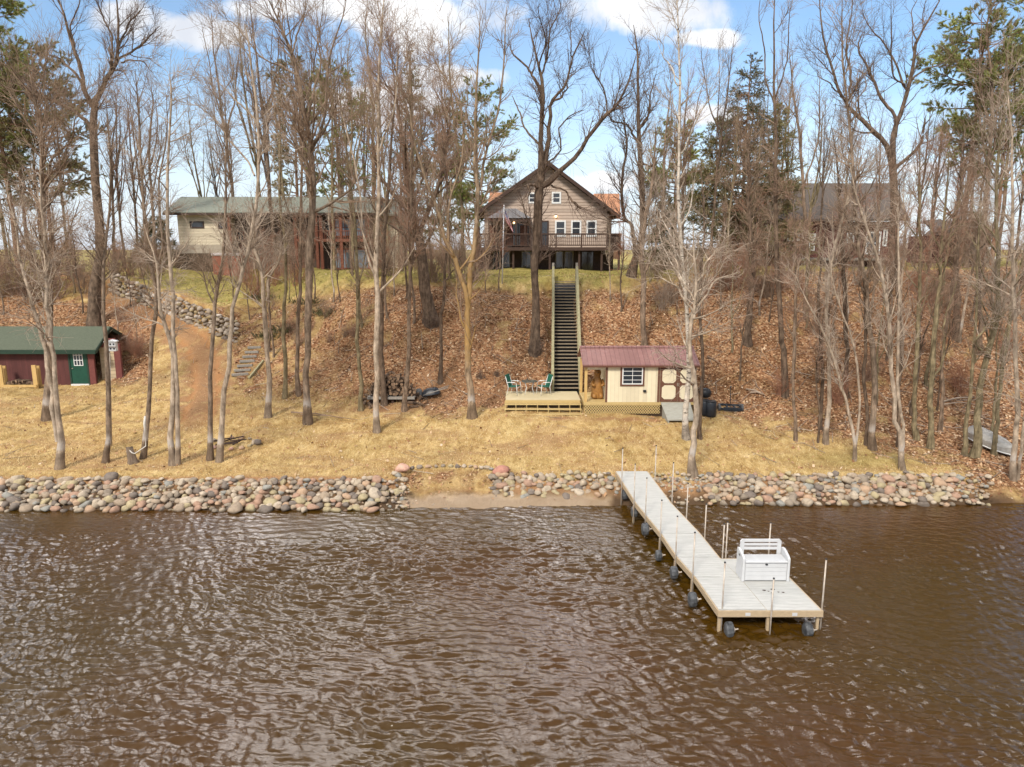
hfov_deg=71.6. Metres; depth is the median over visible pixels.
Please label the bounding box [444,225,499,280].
bare bush
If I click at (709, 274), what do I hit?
bare bush
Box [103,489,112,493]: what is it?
boulder
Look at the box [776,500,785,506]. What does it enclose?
boulder
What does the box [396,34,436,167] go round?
bare tree
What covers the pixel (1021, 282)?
sapling
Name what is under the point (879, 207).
sapling
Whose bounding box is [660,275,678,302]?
bare bush
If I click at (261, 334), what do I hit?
juniper mat
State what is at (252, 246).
sapling
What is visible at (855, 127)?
bare tree
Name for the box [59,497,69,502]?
boulder
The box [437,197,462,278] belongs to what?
sapling
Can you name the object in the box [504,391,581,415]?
timber deck
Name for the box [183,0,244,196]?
bare tree
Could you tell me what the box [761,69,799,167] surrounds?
bare tree
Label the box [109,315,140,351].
bare bush
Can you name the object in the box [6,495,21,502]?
boulder
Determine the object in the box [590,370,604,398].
bear carving
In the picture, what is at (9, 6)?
pine tree
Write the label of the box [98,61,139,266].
bare tree
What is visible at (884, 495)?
boulder
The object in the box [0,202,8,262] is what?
bare tree
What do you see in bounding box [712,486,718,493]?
boulder
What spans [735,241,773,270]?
bare bush
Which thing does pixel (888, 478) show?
boulder
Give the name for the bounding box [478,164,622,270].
gable house
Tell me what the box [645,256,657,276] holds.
bare bush
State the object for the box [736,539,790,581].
storage bench
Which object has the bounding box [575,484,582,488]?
boulder
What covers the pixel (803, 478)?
boulder
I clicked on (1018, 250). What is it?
sapling
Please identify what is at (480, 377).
leaf tuft
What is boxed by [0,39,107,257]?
pine tree
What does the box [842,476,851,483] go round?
boulder
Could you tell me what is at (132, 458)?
tree stump
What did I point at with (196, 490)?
boulder
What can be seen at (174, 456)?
bare tree
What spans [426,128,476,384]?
bare tree
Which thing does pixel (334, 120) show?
bare tree
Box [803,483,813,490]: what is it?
boulder
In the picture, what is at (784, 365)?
bare tree
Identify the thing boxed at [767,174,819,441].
bare tree
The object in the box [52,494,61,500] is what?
boulder
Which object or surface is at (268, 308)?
sapling
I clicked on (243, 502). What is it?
boulder
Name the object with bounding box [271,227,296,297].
sapling
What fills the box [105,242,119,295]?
sapling
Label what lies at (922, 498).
boulder
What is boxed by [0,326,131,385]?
boathouse
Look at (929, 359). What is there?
sapling
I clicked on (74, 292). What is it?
sapling
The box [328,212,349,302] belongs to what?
sapling
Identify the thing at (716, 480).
boulder
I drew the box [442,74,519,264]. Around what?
pine tree
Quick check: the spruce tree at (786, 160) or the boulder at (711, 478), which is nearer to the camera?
the boulder at (711, 478)
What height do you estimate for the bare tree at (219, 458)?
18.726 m
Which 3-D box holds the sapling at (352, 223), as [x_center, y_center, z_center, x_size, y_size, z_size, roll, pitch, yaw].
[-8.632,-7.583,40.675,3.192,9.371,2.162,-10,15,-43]
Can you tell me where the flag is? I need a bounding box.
[505,210,512,230]
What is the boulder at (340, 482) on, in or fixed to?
on the ground at (460, 494)
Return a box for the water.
[0,503,1023,766]
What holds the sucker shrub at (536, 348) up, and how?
on the ground at (460, 494)
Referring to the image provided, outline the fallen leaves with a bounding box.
[0,265,1023,498]
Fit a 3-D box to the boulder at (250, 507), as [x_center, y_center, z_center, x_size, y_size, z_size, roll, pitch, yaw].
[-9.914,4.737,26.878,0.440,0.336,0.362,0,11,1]
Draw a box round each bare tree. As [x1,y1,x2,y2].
[0,0,141,421]
[0,0,173,325]
[0,16,35,271]
[0,124,87,469]
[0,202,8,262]
[6,114,43,262]
[23,57,82,273]
[56,94,137,463]
[82,19,202,458]
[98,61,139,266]
[98,81,130,264]
[99,45,232,465]
[111,62,172,264]
[111,80,145,242]
[117,90,157,251]
[152,0,307,462]
[169,93,218,196]
[175,0,381,425]
[181,75,255,460]
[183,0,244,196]
[192,173,332,418]
[194,113,230,196]
[210,0,278,196]
[224,0,291,274]
[258,83,298,399]
[261,65,307,199]
[265,0,335,196]
[278,36,319,396]
[298,53,353,270]
[304,0,442,433]
[306,27,353,195]
[319,54,386,410]
[322,0,490,328]
[332,30,383,270]
[344,58,377,195]
[351,0,462,412]
[351,1,394,249]
[359,15,408,405]
[362,74,408,271]
[381,49,418,270]
[385,0,530,419]
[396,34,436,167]
[407,84,443,256]
[421,3,490,264]
[425,76,460,269]
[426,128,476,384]
[428,102,454,259]
[478,0,667,357]
[581,11,683,277]
[611,86,685,345]
[624,198,763,477]
[644,45,687,235]
[660,85,701,269]
[664,39,716,266]
[676,162,727,439]
[695,7,751,272]
[711,93,753,269]
[713,97,782,347]
[737,76,770,219]
[739,83,773,230]
[748,0,802,398]
[756,43,809,221]
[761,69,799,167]
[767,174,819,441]
[769,85,807,264]
[771,220,880,461]
[772,35,842,320]
[785,0,965,281]
[793,0,937,450]
[793,211,837,430]
[797,281,838,442]
[799,98,842,264]
[803,119,896,444]
[806,89,844,265]
[809,94,873,397]
[816,115,927,470]
[820,89,868,265]
[837,173,891,445]
[866,90,901,256]
[872,153,923,447]
[884,117,962,440]
[902,179,918,247]
[904,110,1002,341]
[907,91,952,266]
[910,121,987,449]
[920,158,985,431]
[922,98,964,263]
[945,109,981,265]
[947,21,1023,458]
[948,19,1018,267]
[951,185,1003,456]
[953,47,1023,481]
[957,0,1023,269]
[962,147,1017,355]
[968,4,1023,259]
[990,220,1023,455]
[1008,117,1023,258]
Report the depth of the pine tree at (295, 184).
70.24 m
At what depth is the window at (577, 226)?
58.59 m
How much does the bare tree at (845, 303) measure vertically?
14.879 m
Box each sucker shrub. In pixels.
[418,312,447,328]
[522,339,546,355]
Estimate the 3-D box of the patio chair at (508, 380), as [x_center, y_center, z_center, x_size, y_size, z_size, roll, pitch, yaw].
[0.059,0.047,36.764,0.725,1.024,0.596,4,12,22]
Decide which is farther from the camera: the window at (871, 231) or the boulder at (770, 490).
the window at (871, 231)
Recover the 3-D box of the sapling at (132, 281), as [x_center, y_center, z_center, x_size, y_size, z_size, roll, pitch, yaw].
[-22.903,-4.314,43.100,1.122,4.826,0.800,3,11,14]
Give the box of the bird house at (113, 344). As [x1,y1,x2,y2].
[103,339,118,444]
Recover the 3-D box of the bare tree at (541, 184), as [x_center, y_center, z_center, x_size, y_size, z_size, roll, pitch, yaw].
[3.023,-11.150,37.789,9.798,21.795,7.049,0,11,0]
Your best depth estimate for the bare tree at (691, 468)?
27.55 m
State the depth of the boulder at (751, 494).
27.66 m
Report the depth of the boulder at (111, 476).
28.11 m
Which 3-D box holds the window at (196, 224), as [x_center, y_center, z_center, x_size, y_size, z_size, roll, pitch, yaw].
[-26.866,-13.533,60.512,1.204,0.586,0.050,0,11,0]
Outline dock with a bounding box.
[615,445,826,636]
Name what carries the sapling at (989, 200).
on the ground at (460, 494)
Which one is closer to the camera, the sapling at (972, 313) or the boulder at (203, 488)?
the boulder at (203, 488)
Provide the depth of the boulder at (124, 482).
27.92 m
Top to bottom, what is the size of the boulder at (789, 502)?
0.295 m
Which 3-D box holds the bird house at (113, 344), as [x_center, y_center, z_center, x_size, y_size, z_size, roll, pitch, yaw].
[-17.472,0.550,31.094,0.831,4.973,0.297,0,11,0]
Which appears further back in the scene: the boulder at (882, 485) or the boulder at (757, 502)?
the boulder at (882, 485)
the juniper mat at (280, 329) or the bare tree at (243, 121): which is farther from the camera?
the bare tree at (243, 121)
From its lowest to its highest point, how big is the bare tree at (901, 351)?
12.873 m
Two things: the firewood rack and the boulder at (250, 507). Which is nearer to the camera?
the boulder at (250, 507)
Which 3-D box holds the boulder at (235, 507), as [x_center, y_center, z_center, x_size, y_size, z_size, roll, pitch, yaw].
[-10.396,4.727,26.762,0.571,0.371,0.592,5,30,12]
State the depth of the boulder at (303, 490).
27.46 m
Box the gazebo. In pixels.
[488,208,531,246]
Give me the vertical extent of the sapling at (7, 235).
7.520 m
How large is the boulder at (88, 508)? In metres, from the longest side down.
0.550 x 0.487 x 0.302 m
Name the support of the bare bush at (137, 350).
on the ground at (460, 494)
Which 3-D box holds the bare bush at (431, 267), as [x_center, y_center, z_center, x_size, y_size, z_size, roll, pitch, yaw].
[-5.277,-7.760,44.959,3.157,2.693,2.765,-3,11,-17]
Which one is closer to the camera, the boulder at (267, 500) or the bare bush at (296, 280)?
the boulder at (267, 500)
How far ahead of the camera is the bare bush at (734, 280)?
44.25 m
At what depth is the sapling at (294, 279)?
43.51 m
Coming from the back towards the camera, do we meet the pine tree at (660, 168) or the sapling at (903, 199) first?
the pine tree at (660, 168)
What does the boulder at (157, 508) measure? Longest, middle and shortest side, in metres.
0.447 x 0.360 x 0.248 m
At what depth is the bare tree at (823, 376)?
31.89 m
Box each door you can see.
[69,354,88,383]
[659,367,677,401]
[677,367,696,401]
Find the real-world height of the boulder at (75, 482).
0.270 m
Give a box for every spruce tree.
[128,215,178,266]
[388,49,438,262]
[638,194,690,269]
[680,115,754,258]
[685,51,799,264]
[724,102,821,265]
[942,211,1001,266]
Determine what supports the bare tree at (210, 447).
on the ground at (460, 494)
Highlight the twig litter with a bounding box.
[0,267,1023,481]
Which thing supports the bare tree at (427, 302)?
on the ground at (460, 494)
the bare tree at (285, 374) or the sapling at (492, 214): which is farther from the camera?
the sapling at (492, 214)
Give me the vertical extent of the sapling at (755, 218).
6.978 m
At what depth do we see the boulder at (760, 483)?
28.09 m
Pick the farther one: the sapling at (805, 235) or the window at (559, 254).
the window at (559, 254)
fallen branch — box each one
[291,411,338,417]
[300,414,356,419]
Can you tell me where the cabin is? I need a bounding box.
[906,219,1000,262]
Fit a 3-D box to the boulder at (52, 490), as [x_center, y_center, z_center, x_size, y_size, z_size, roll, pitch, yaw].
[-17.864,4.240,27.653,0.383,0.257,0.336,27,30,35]
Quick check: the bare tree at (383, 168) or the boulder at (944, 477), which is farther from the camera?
the bare tree at (383, 168)
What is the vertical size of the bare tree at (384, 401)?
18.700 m
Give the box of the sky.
[0,0,1023,249]
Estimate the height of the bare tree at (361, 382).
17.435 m
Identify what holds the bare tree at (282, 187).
on the ground at (460, 494)
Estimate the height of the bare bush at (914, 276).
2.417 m
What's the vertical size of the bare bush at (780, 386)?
1.792 m
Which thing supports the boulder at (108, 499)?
on the ground at (460, 494)
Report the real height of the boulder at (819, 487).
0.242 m
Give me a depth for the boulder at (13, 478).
27.96 m
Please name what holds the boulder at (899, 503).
on the ground at (460, 494)
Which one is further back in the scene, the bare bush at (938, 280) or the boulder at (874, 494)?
the bare bush at (938, 280)
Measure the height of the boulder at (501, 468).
0.401 m
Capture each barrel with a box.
[702,399,709,415]
[705,400,716,416]
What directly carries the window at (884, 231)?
in the house at (829, 196)
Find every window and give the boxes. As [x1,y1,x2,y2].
[189,221,203,227]
[237,231,244,240]
[324,220,331,238]
[334,217,366,236]
[336,248,367,268]
[493,251,499,268]
[503,251,509,267]
[512,222,528,246]
[522,251,530,267]
[529,192,533,202]
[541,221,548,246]
[552,192,560,203]
[555,220,565,236]
[555,251,562,268]
[564,251,573,268]
[571,220,580,236]
[581,251,593,269]
[586,220,596,236]
[622,367,642,383]
[865,231,881,253]
[882,229,887,245]
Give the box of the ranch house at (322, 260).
[162,197,407,271]
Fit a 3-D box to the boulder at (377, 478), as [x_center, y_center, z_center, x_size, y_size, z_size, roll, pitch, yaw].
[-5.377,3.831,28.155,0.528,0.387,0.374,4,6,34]
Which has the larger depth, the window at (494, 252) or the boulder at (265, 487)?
the window at (494, 252)
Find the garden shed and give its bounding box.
[577,346,699,415]
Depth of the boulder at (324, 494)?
27.30 m
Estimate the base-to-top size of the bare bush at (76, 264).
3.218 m
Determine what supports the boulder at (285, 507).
on the ground at (460, 494)
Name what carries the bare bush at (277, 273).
on the ground at (460, 494)
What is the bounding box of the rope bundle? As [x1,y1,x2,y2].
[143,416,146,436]
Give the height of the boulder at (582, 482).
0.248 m
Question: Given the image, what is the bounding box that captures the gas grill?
[699,388,711,398]
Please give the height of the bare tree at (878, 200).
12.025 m
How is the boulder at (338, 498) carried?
on the ground at (460, 494)
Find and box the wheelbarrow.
[416,385,448,396]
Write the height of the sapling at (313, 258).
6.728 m
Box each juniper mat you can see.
[243,293,279,299]
[250,331,288,338]
[261,324,295,332]
[286,297,324,304]
[296,306,342,316]
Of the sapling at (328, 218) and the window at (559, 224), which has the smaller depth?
the sapling at (328, 218)
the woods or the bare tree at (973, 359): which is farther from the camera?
the woods
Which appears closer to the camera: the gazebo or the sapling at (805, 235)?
the sapling at (805, 235)
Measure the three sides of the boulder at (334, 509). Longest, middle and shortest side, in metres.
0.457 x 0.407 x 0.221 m
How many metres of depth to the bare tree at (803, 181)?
39.57 m
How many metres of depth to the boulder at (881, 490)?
27.80 m
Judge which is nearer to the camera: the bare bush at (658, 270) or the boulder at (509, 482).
the boulder at (509, 482)
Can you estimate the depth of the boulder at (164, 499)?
27.13 m
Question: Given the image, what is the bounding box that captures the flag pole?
[501,205,504,283]
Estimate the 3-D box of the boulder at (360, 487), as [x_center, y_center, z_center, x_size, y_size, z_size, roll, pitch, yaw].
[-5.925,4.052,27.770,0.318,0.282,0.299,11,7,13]
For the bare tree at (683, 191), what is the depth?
52.20 m
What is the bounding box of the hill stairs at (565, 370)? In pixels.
[551,263,580,392]
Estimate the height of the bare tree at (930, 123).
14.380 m
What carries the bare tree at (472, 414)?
on the ground at (460, 494)
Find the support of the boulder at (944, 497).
on the ground at (460, 494)
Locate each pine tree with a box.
[0,0,75,274]
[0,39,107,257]
[0,65,39,221]
[258,55,330,196]
[303,58,385,196]
[412,103,475,263]
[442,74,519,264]
[643,117,704,230]
[905,0,1023,267]
[933,31,1023,265]
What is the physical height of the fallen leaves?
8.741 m
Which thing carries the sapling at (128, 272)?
on the ground at (460, 494)
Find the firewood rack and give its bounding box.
[0,365,41,388]
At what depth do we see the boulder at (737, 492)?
27.64 m
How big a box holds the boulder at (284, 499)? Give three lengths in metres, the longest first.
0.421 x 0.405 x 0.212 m
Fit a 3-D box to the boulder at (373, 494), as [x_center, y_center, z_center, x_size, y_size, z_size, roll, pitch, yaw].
[-5.311,4.261,27.435,0.502,0.346,0.624,13,28,-39]
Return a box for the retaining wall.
[107,273,239,342]
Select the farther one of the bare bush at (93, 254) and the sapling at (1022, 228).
the bare bush at (93, 254)
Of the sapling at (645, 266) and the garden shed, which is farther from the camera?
the sapling at (645, 266)
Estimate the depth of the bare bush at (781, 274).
44.13 m
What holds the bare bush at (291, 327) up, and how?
on the ground at (460, 494)
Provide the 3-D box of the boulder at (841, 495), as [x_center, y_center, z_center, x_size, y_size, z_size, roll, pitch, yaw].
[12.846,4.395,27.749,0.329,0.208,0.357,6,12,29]
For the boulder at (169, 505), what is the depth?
26.92 m
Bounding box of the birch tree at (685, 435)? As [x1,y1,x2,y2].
[637,0,750,440]
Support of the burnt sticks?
on the ground at (460, 494)
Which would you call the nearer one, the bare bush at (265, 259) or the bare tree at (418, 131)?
the bare bush at (265, 259)
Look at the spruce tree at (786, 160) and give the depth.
57.43 m
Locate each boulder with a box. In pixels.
[0,478,5,484]
[0,485,6,491]
[1,492,12,497]
[1,501,9,507]
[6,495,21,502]
[9,503,19,510]
[10,475,24,483]
[13,478,25,485]
[19,504,33,511]
[25,487,35,492]
[29,493,38,498]
[29,499,40,505]
[33,505,40,510]
[39,476,46,480]
[40,498,50,503]
[40,505,51,510]
[41,491,49,497]
[46,483,55,489]
[48,488,56,493]
[50,506,61,511]
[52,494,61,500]
[57,476,73,483]
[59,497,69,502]
[65,480,77,484]
[69,491,79,498]
[73,500,80,505]
[74,485,82,491]
[74,507,84,512]
[77,491,88,497]
[77,497,85,503]
[78,500,91,507]
[83,504,95,512]
[92,481,100,485]
[92,500,99,507]
[102,506,111,512]
[103,484,110,489]
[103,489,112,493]
[103,494,115,503]
[104,472,118,481]
[109,481,119,485]
[109,506,120,512]
[114,499,126,506]
[120,479,128,484]
[121,505,129,511]
[124,486,132,492]
[126,500,136,508]
[132,481,142,486]
[137,500,146,507]
[145,489,156,493]
[154,504,163,510]
[160,496,168,502]
[164,480,173,486]
[164,502,172,508]
[173,504,185,511]
[177,479,184,485]
[178,496,191,503]
[184,503,191,507]
[191,497,204,504]
[192,487,202,493]
[200,486,209,490]
[204,481,211,486]
[205,488,218,495]
[207,491,215,497]
[221,484,228,489]
[222,498,232,503]
[227,502,242,513]
[232,496,241,502]
[234,486,244,491]
[235,475,244,479]
[239,499,246,506]
[245,502,258,508]
[245,504,255,511]
[247,478,256,482]
[250,482,258,487]
[254,439,261,444]
[254,498,261,504]
[255,494,263,498]
[258,489,269,494]
[258,505,273,512]
[262,485,271,489]
[263,497,277,504]
[273,501,282,506]
[277,485,288,491]
[279,496,290,502]
[280,479,286,484]
[281,504,289,511]
[295,496,305,503]
[296,487,308,494]
[307,503,319,509]
[312,496,321,503]
[313,486,320,490]
[319,491,330,501]
[320,487,328,491]
[323,506,331,511]
[330,507,340,511]
[333,480,343,485]
[334,495,342,501]
[342,493,351,499]
[346,485,353,491]
[352,479,361,485]
[352,504,360,510]
[357,484,364,490]
[358,493,367,501]
[364,501,376,506]
[366,506,379,512]
[369,487,379,499]
[371,475,381,483]
[374,483,381,488]
[380,496,386,502]
[393,488,399,494]
[395,463,409,471]
[492,465,509,473]
[496,482,507,488]
[500,472,508,477]
[505,480,514,485]
[520,493,529,498]
[523,479,532,486]
[541,485,551,491]
[549,473,556,478]
[562,492,569,498]
[564,475,573,480]
[574,488,583,495]
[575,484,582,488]
[579,479,586,485]
[590,484,598,489]
[594,492,601,496]
[703,487,711,492]
[708,476,714,481]
[711,478,719,483]
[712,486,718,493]
[720,500,727,505]
[731,496,739,500]
[733,490,741,495]
[737,481,746,488]
[740,474,746,481]
[744,491,756,498]
[747,474,754,478]
[747,478,755,483]
[754,499,763,505]
[755,480,766,486]
[762,494,772,502]
[763,486,776,494]
[769,471,777,477]
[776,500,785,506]
[778,496,788,502]
[785,499,793,506]
[787,494,796,501]
[795,491,803,496]
[800,476,809,482]
[801,498,813,506]
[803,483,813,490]
[803,494,812,498]
[805,478,813,483]
[814,484,823,489]
[817,473,827,478]
[823,485,832,489]
[837,488,845,492]
[837,492,844,498]
[840,500,849,505]
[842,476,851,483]
[849,490,858,495]
[851,483,861,491]
[851,487,859,492]
[852,502,860,506]
[857,474,867,482]
[860,485,870,494]
[861,500,868,504]
[870,491,879,498]
[876,477,885,483]
[876,487,884,493]
[877,482,886,488]
[879,493,889,498]
[881,474,895,482]
[884,485,895,494]
[895,501,906,505]
[897,481,906,487]
[898,488,910,497]
[905,473,917,480]
[906,485,916,490]
[910,497,917,503]
[917,501,929,506]
[918,496,926,501]
[923,477,932,482]
[932,496,940,501]
[933,476,947,486]
[933,491,945,496]
[940,475,947,480]
[940,494,947,499]
[951,491,961,498]
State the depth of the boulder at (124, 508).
26.74 m
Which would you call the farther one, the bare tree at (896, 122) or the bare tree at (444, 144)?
the bare tree at (444, 144)
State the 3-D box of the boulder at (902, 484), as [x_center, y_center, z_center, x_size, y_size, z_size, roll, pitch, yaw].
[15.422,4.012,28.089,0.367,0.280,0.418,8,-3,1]
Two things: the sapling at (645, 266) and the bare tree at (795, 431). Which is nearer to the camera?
the bare tree at (795, 431)
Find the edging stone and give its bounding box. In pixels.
[400,477,407,481]
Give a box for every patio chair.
[505,374,521,395]
[536,374,552,393]
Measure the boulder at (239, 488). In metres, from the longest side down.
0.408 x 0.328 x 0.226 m
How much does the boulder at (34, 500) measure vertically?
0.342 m
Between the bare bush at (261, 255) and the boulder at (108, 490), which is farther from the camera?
the bare bush at (261, 255)
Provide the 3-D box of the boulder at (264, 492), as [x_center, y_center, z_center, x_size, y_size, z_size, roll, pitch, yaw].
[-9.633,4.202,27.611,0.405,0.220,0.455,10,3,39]
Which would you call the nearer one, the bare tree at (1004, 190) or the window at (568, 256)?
the window at (568, 256)
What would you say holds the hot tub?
on the ground at (460, 494)
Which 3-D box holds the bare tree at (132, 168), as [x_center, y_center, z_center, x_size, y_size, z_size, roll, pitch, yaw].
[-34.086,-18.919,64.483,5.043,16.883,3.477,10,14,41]
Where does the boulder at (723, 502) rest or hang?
on the ground at (460, 494)
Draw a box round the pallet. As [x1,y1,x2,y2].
[367,395,415,403]
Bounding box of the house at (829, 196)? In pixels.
[722,183,906,265]
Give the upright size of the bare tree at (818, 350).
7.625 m
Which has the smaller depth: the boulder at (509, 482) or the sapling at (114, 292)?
the boulder at (509, 482)
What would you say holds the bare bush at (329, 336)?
on the ground at (460, 494)
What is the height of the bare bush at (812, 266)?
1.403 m
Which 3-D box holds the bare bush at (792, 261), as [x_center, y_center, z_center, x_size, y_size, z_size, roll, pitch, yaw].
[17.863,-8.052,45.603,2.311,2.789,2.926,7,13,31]
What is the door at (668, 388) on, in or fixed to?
in the garden shed
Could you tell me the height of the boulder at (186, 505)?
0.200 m
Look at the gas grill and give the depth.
35.07 m
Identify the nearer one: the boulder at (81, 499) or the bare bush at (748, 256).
the boulder at (81, 499)
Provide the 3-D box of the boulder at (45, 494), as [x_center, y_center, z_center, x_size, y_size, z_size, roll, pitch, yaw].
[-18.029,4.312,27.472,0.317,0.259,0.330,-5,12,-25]
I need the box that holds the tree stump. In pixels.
[126,446,138,464]
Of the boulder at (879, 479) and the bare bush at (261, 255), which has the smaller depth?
the boulder at (879, 479)
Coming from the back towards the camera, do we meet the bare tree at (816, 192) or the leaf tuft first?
the bare tree at (816, 192)
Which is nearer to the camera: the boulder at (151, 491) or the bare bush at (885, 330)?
the boulder at (151, 491)
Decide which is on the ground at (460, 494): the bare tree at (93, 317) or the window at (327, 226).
the bare tree at (93, 317)
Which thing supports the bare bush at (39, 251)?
on the ground at (460, 494)
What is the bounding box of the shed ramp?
[661,402,692,422]
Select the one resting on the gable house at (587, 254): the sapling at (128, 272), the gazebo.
the gazebo
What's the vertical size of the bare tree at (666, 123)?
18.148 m
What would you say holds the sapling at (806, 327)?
on the ground at (460, 494)
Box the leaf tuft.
[476,371,484,378]
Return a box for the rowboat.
[968,425,1011,454]
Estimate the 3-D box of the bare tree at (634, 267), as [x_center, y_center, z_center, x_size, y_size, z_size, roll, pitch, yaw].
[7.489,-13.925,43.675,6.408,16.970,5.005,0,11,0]
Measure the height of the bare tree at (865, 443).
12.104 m
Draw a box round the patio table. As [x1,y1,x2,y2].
[521,379,536,393]
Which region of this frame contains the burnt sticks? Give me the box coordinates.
[214,434,246,444]
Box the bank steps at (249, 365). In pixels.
[231,346,263,378]
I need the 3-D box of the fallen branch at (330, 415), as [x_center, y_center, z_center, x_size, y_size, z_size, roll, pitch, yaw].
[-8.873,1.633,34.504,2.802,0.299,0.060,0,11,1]
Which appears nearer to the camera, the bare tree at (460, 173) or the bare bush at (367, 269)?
the bare bush at (367, 269)
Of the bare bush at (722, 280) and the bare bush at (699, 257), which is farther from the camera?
the bare bush at (699, 257)
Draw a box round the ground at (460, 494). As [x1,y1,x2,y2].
[0,250,1023,510]
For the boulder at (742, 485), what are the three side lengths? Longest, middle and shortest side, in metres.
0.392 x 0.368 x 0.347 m
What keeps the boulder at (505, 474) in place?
on the ground at (460, 494)
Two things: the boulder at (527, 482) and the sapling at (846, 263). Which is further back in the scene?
the sapling at (846, 263)
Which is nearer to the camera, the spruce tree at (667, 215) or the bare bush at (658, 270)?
the bare bush at (658, 270)
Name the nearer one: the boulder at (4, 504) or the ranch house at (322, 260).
the boulder at (4, 504)
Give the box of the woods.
[0,220,1022,259]
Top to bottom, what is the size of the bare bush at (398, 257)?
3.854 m
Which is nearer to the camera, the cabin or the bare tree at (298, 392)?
the bare tree at (298, 392)
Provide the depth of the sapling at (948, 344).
33.62 m
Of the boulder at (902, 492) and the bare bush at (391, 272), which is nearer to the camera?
the boulder at (902, 492)
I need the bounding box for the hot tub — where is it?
[211,253,248,275]
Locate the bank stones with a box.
[0,470,994,512]
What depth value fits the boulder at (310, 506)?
26.75 m
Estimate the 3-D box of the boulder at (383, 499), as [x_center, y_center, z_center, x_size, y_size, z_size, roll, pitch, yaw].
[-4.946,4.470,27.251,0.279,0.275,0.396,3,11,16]
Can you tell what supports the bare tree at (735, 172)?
on the ground at (460, 494)
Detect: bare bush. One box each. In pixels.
[0,232,25,272]
[0,253,33,293]
[0,253,53,295]
[0,259,13,296]
[0,259,58,301]
[0,263,40,296]
[20,252,73,284]
[22,233,63,274]
[25,232,54,263]
[27,252,85,298]
[51,243,92,277]
[59,247,89,278]
[65,250,106,293]
[83,246,113,265]
[90,250,124,277]
[94,232,142,275]
[106,251,131,275]
[107,301,128,322]
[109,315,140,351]
[112,245,160,279]
[119,334,155,356]
[121,334,140,354]
[122,331,147,358]
[146,230,186,272]
[226,253,253,278]
[229,252,282,299]
[245,243,271,268]
[248,243,279,273]
[261,238,297,278]
[263,249,296,285]
[276,244,304,286]
[277,249,304,277]
[279,312,303,333]
[291,328,304,344]
[314,292,341,318]
[325,330,334,342]
[337,224,400,279]
[338,324,353,337]
[345,322,362,337]
[367,239,399,276]
[370,227,415,271]
[395,236,432,270]
[407,250,454,279]
[426,237,458,282]
[429,230,466,273]
[433,228,481,276]
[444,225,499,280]
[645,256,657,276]
[646,248,678,280]
[646,273,681,310]
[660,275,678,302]
[685,249,737,298]
[686,240,709,272]
[705,243,748,291]
[706,236,757,291]
[713,238,768,283]
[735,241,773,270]
[737,244,771,272]
[738,242,793,291]
[742,255,783,298]
[758,244,805,291]
[762,368,790,397]
[781,238,805,278]
[802,307,834,334]
[803,256,819,273]
[820,357,868,405]
[843,335,894,381]
[877,317,896,338]
[903,258,935,291]
[905,325,939,353]
[912,274,945,305]
[928,270,959,292]
[943,345,995,395]
[994,322,1021,350]
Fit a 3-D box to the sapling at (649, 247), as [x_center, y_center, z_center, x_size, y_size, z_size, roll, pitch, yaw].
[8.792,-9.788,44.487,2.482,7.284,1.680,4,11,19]
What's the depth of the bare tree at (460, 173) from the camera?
61.63 m
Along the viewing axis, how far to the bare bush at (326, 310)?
42.97 m
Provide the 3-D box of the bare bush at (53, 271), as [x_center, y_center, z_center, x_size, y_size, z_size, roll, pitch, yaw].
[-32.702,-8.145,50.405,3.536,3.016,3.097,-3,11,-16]
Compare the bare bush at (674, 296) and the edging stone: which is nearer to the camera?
the edging stone
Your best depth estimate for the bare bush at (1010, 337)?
38.44 m
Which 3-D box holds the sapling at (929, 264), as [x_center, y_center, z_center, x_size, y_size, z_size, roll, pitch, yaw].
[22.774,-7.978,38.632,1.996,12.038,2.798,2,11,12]
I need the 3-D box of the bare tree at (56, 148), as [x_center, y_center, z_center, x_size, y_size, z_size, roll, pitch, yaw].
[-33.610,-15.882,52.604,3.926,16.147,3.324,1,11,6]
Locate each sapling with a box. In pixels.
[0,181,14,274]
[0,263,7,313]
[6,202,28,297]
[12,193,47,287]
[15,189,43,304]
[25,167,58,246]
[46,186,81,293]
[47,208,60,290]
[60,197,83,313]
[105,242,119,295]
[107,260,118,330]
[119,244,133,306]
[127,274,141,341]
[130,222,152,299]
[224,219,242,326]
[237,244,260,319]
[243,208,259,288]
[246,231,277,351]
[260,223,281,357]
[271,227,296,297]
[288,234,298,301]
[290,198,321,298]
[320,194,341,302]
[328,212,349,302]
[330,132,357,275]
[336,168,380,327]
[356,186,375,292]
[370,169,406,318]
[380,144,423,298]
[386,210,401,295]
[400,157,423,323]
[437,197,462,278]
[478,220,492,291]
[482,200,508,290]
[603,215,618,300]
[610,195,634,311]
[633,170,671,281]
[635,233,649,282]
[676,233,689,314]
[715,199,731,311]
[717,231,760,352]
[731,245,762,380]
[733,187,769,263]
[756,188,784,315]
[757,224,788,322]
[783,208,826,383]
[796,217,830,328]
[815,259,849,382]
[827,194,866,335]
[840,206,861,317]
[850,135,891,276]
[864,150,902,321]
[867,265,912,403]
[871,197,914,360]
[883,212,923,312]
[885,164,931,341]
[892,201,974,416]
[904,178,989,386]
[909,122,954,325]
[927,275,965,410]
[944,156,989,315]
[958,158,1005,343]
[961,187,1009,320]
[974,167,1001,261]
[989,273,1023,431]
[994,187,1023,286]
[1000,237,1023,367]
[1009,173,1023,321]
[1014,188,1023,310]
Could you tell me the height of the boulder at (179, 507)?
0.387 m
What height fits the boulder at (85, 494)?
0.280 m
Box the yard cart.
[717,386,743,411]
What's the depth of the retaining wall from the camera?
45.85 m
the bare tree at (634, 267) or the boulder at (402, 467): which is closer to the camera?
the boulder at (402, 467)

